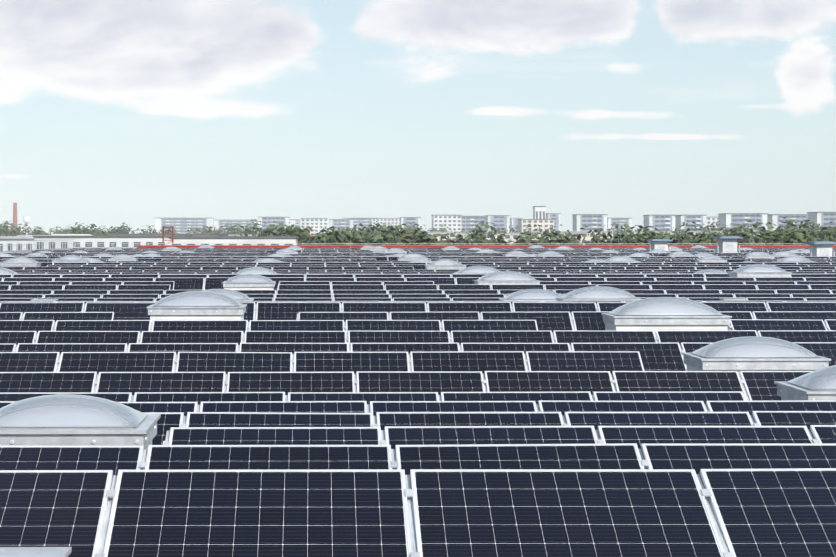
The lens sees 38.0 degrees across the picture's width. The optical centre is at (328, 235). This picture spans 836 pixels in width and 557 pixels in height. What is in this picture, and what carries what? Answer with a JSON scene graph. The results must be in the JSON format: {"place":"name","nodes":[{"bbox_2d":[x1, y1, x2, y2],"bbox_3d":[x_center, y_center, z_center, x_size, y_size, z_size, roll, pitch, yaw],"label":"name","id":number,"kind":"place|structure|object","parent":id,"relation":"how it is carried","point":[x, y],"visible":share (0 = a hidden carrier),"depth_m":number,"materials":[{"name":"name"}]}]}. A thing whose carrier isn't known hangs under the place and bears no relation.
{"place":"outdoors","nodes":[
{"label":"outdoors","id":0,"kind":"place"},
{"bbox_2d":[0,0,835,249],"label":"sky","id":1,"kind":"structure","parent":0,"point":[135,113],"materials":[{"name":"blue"}]},
{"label":"warehouse roof","id":2,"kind":"object","parent":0,"visible":0},
{"bbox_2d":[0,299,747,556],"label":"roof services","id":3,"kind":"object","parent":2,"relation":"on","point":[35,551],"visible":0.02,"depth_m":7.05,"materials":[{"name":"metal"}]},
{"bbox_2d":[0,248,835,556],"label":"solar panels","id":4,"kind":"object","parent":2,"relation":"on","point":[250,462],"visible":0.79,"depth_m":14.14,"materials":[{"name":"glass"}]},
{"bbox_2d":[0,247,835,458],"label":"skylight bases","id":5,"kind":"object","parent":2,"relation":"on","point":[143,432],"depth_m":20.16,"materials":[{"name":"metal"}]},
{"bbox_2d":[0,245,835,426],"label":"skylight domes","id":6,"kind":"structure","parent":5,"relation":"on","point":[117,414],"depth_m":25.11,"materials":[{"name":"plastic"}]},
{"bbox_2d":[0,245,835,252],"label":"parapet","id":7,"kind":"structure","parent":2,"relation":"on","point":[457,246],"depth_m":165.99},
{"bbox_2d":[162,226,173,244],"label":"access frame","id":8,"kind":"object","parent":7,"relation":"on","point":[163,227],"visible":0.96,"depth_m":165.80,"materials":[{"name":"grey metal"}]},
{"bbox_2d":[0,239,803,250],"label":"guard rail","id":9,"kind":"object","parent":7,"relation":"on","point":[36,244],"visible":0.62,"depth_m":166.01,"materials":[{"name":"metal"}]},
{"bbox_2d":[9,263,833,556],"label":"panel mounting rails","id":10,"kind":"object","parent":2,"relation":"on","point":[409,493],"visible":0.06,"depth_m":11.16,"materials":[{"name":"metal"}]},
{"bbox_2d":[646,236,835,255],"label":"rooftop vents","id":11,"kind":"object","parent":2,"relation":"on","point":[726,244],"visible":0.52,"depth_m":117.62,"materials":[{"name":"white metal"}]},
{"label":"ground","id":12,"kind":"structure","parent":0,"visible":0},
{"bbox_2d":[13,203,17,228],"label":"brick chimney","id":13,"kind":"object","parent":12,"relation":"on","point":[15,211],"depth_m":945.73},
{"bbox_2d":[23,215,29,233],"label":"water tower","id":14,"kind":"structure","parent":12,"relation":"on","point":[26,219],"depth_m":1243.83,"materials":[{"name":"white metal"}]},
{"bbox_2d":[0,234,92,238],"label":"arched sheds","id":15,"kind":"object","parent":12,"relation":"on","point":[19,237],"depth_m":431.74,"materials":[{"name":"white paint"}]},
{"bbox_2d":[0,217,835,244],"bbox_3d":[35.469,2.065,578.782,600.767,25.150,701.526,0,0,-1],"label":"trees","id":16,"kind":"object","parent":12,"relation":"on","point":[786,233],"depth_m":392.93,"materials":[{"name":"green plant"}]},
{"bbox_2d":[0,206,835,250],"bbox_3d":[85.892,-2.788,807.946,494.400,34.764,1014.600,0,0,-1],"label":"buildings","id":17,"kind":"structure","parent":12,"relation":"on","point":[250,238],"depth_m":782.29,"materials":[{"name":"white paint"}]}
]}

